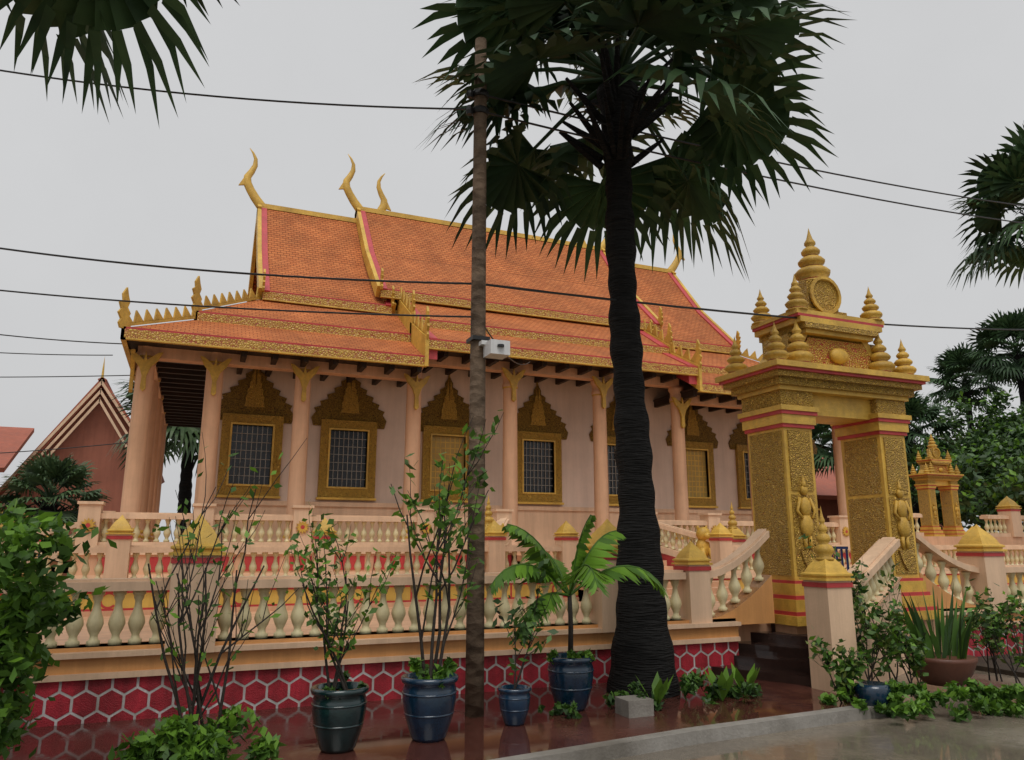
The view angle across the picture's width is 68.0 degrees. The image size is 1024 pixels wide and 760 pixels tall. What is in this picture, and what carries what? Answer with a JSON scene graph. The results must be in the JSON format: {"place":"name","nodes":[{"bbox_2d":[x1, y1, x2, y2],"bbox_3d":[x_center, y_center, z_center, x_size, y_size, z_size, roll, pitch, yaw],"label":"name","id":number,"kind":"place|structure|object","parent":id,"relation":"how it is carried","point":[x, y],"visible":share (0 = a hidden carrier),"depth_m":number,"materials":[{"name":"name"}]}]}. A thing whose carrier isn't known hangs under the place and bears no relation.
{"place":"outdoors","nodes":[
{"label":"outdoors","id":0,"kind":"place"},
{"bbox_2d":[0,358,164,575],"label":"building","id":1,"kind":"structure","parent":0,"point":[92,417],"depth_m":36.98,"materials":[{"name":"paint"}]},
{"bbox_2d":[0,653,1023,759],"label":"pavement","id":2,"kind":"structure","parent":0,"point":[599,730],"depth_m":6.33,"materials":[{"name":"tile"}]},
{"bbox_2d":[0,498,116,759],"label":"bush","id":3,"kind":"object","parent":2,"relation":"on","point":[35,606],"visible":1,"depth_m":4.42,"materials":[{"name":"green plant"}]},
{"bbox_2d":[283,502,400,753],"bbox_3d":[-1.303,1.878,5.962,0.934,1.850,0.762,5,-13,-22],"label":"potted shrub","id":4,"kind":"object","parent":2,"relation":"on","point":[338,711],"visible":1,"depth_m":5.76,"materials":[{"name":"green plant"}]},
{"bbox_2d":[389,409,503,742],"bbox_3d":[-0.538,1.557,6.441,0.896,2.681,1.137,9,-15,-35],"label":"potted shrub","id":5,"kind":"object","parent":2,"relation":"on","point":[429,691],"visible":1,"depth_m":6.17,"materials":[{"name":"green plant"}]},
{"bbox_2d":[465,37,509,717],"bbox_3d":[-0.242,-0.371,7.459,0.503,6.880,0.275,-9,-15,35],"label":"utility pole","id":6,"kind":"object","parent":2,"relation":"on","point":[483,346],"visible":0.89,"depth_m":7.36,"materials":[{"name":"brown wood"}]},
{"bbox_2d":[0,69,1023,452],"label":"power lines","id":7,"kind":"object","parent":6,"relation":"attached to","point":[446,283],"visible":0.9,"depth_m":8.52,"materials":[{"name":"metal"}]},
{"bbox_2d":[492,559,557,726],"bbox_3d":[0.116,2.277,6.682,0.546,1.374,0.377,5,-13,-22],"label":"potted shrub","id":8,"kind":"object","parent":2,"relation":"on","point":[514,700],"visible":0.98,"depth_m":6.59,"materials":[{"name":"green plant"}]},
{"bbox_2d":[487,514,667,711],"bbox_3d":[0.646,2.159,7.104,1.446,1.784,1.371,-5,-13,22],"label":"potted palm","id":9,"kind":"object","parent":2,"relation":"on","point":[570,673],"visible":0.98,"depth_m":7.08,"materials":[{"name":"plant"}]},
{"bbox_2d":[411,0,851,697],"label":"sugar palm","id":10,"kind":"object","parent":2,"relation":"on","point":[743,120],"visible":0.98,"depth_m":8.88,"materials":[{"name":"green plant"}]},
{"bbox_2d":[538,663,762,718],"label":"ground plants","id":11,"kind":"object","parent":2,"relation":"on","point":[637,703],"visible":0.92,"depth_m":7.29,"materials":[{"name":"green plant"}]},
{"bbox_2d":[798,533,1023,722],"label":"planting","id":12,"kind":"object","parent":2,"relation":"on","point":[952,673],"visible":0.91,"depth_m":8.07,"materials":[{"name":"plant"}]},
{"bbox_2d":[0,0,1023,541],"label":"sky","id":13,"kind":"structure","parent":0,"point":[915,89],"materials":[{"name":"grey"}]},
{"bbox_2d":[613,669,1023,759],"bbox_3d":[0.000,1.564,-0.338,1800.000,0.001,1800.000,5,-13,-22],"label":"ground","id":14,"kind":"structure","parent":0,"point":[942,735],"depth_m":6.30,"materials":[{"name":"concrete"}]},
{"bbox_2d":[0,449,111,535],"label":"sugar palm","id":15,"kind":"object","parent":14,"relation":"on","point":[45,471],"visible":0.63,"depth_m":28.77,"materials":[{"name":"green plant"}]},
{"bbox_2d":[0,0,238,124],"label":"sugar palm","id":16,"kind":"object","parent":14,"relation":"on","point":[73,20],"visible":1,"depth_m":6.75,"materials":[{"name":"green plant"}]},
{"bbox_2d":[106,379,200,539],"bbox_3d":[-12.036,2.974,28.617,6.069,9.524,6.036,5,-13,-22],"label":"sugar palm","id":17,"kind":"object","parent":14,"relation":"on","point":[187,437],"visible":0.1,"depth_m":27.94,"materials":[{"name":"green plant"}]},
{"bbox_2d":[108,434,306,759],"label":"twiggy shrub","id":18,"kind":"object","parent":14,"relation":"on","point":[186,737],"visible":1,"depth_m":5.01,"materials":[{"name":"green plant"}]},
{"bbox_2d":[0,513,1023,727],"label":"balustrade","id":19,"kind":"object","parent":14,"relation":"on","point":[112,667],"depth_m":7.62,"materials":[{"name":"beige paint"}]},
{"bbox_2d":[0,515,1023,616],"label":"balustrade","id":20,"kind":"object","parent":19,"relation":"on","point":[120,533],"depth_m":12.10,"materials":[{"name":"beige concrete"}]},
{"bbox_2d":[0,495,851,578],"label":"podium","id":21,"kind":"object","parent":20,"relation":"on","point":[92,514],"visible":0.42,"depth_m":14.63,"materials":[{"name":"beige concrete"}]},
{"bbox_2d":[127,340,819,544],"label":"temple wall","id":22,"kind":"structure","parent":21,"relation":"on","point":[356,443],"depth_m":18.14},
{"bbox_2d":[120,346,846,544],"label":"columns","id":23,"kind":"structure","parent":21,"relation":"on","point":[142,484],"depth_m":16.71,"materials":[{"name":"paint"}]},
{"bbox_2d":[117,148,762,394],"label":"temple roof","id":24,"kind":"structure","parent":23,"relation":"on","point":[692,347],"depth_m":19.81,"materials":[{"name":"orange tile"}]},
{"bbox_2d":[690,525,710,558],"bbox_3d":[4.115,3.677,16.581,0.440,0.984,0.729,5,-13,-22],"label":"guardian lion","id":25,"kind":"object","parent":20,"relation":"on","point":[702,535],"visible":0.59,"depth_m":16.41},
{"bbox_2d":[811,423,833,476],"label":"sugar palm","id":26,"kind":"structure","parent":14,"relation":"on","point":[821,430],"depth_m":39.56,"materials":[{"name":"green plant"}]},
{"bbox_2d":[711,506,945,693],"bbox_3d":[4.050,2.766,9.996,2.098,2.021,4.053,-11,-16,42],"label":"stair railing","id":27,"kind":"object","parent":14,"relation":"on","point":[781,653],"visible":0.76,"depth_m":8.58,"materials":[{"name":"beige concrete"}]},
{"bbox_2d":[715,228,940,625],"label":"gate","id":28,"kind":"structure","parent":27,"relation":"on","point":[822,361],"depth_m":10.46,"materials":[{"name":"gold metal"}]},
{"bbox_2d":[830,496,1023,565],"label":"balustrade","id":29,"kind":"object","parent":14,"relation":"on","point":[1009,517],"visible":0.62,"depth_m":21.82,"materials":[{"name":"beige concrete"}]},
{"bbox_2d":[908,434,965,536],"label":"gate","id":30,"kind":"structure","parent":29,"relation":"on","point":[938,472],"depth_m":21.58,"materials":[{"name":"gold metal"}]},
{"bbox_2d":[904,391,964,531],"bbox_3d":[20.336,5.041,38.584,4.913,9.694,4.699,5,-13,-22],"label":"tree","id":31,"kind":"object","parent":14,"relation":"on","point":[919,410],"visible":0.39,"depth_m":38.36,"materials":[{"name":"green plant"}]},
{"bbox_2d":[914,463,979,528],"bbox_3d":[22.467,7.275,41.479,6.882,6.552,7.261,-11,-17,42],"label":"tree","id":32,"kind":"object","parent":14,"relation":"on","point":[940,516],"visible":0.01,"depth_m":39.52,"materials":[{"name":"green plant"}]},
{"bbox_2d":[906,430,1023,532],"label":"tree","id":33,"kind":"object","parent":14,"relation":"on","point":[1010,445],"visible":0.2,"depth_m":35.32,"materials":[{"name":"green plant"}]},
{"bbox_2d":[927,342,1009,526],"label":"sugar palm","id":34,"kind":"object","parent":14,"relation":"on","point":[954,365],"visible":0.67,"depth_m":59.06,"materials":[{"name":"green plant"}]},
{"bbox_2d":[921,384,1023,452],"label":"tree","id":35,"kind":"object","parent":14,"relation":"on","point":[991,419],"visible":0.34,"depth_m":48.79,"materials":[{"name":"green plant"}]},
{"bbox_2d":[935,440,1023,531],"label":"tree","id":36,"kind":"object","parent":14,"relation":"on","point":[1011,467],"visible":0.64,"depth_m":29.97,"materials":[{"name":"green plant"}]},
{"bbox_2d":[947,122,1023,290],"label":"sugar palm","id":37,"kind":"object","parent":14,"relation":"on","point":[1000,177],"visible":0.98,"depth_m":21.31,"materials":[{"name":"green plant"}]},
{"bbox_2d":[951,421,1023,477],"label":"tree","id":38,"kind":"object","parent":14,"relation":"on","point":[1005,430],"visible":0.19,"depth_m":36.95,"materials":[{"name":"green plant"}]},
{"bbox_2d":[962,308,1023,408],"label":"sugar palm","id":39,"kind":"object","parent":14,"relation":"on","point":[989,341],"visible":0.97,"depth_m":52.85,"materials":[{"name":"green plant"}]},
{"bbox_2d":[815,457,942,533],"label":"background building","id":40,"kind":"structure","parent":0,"point":[826,490],"depth_m":44.04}
]}

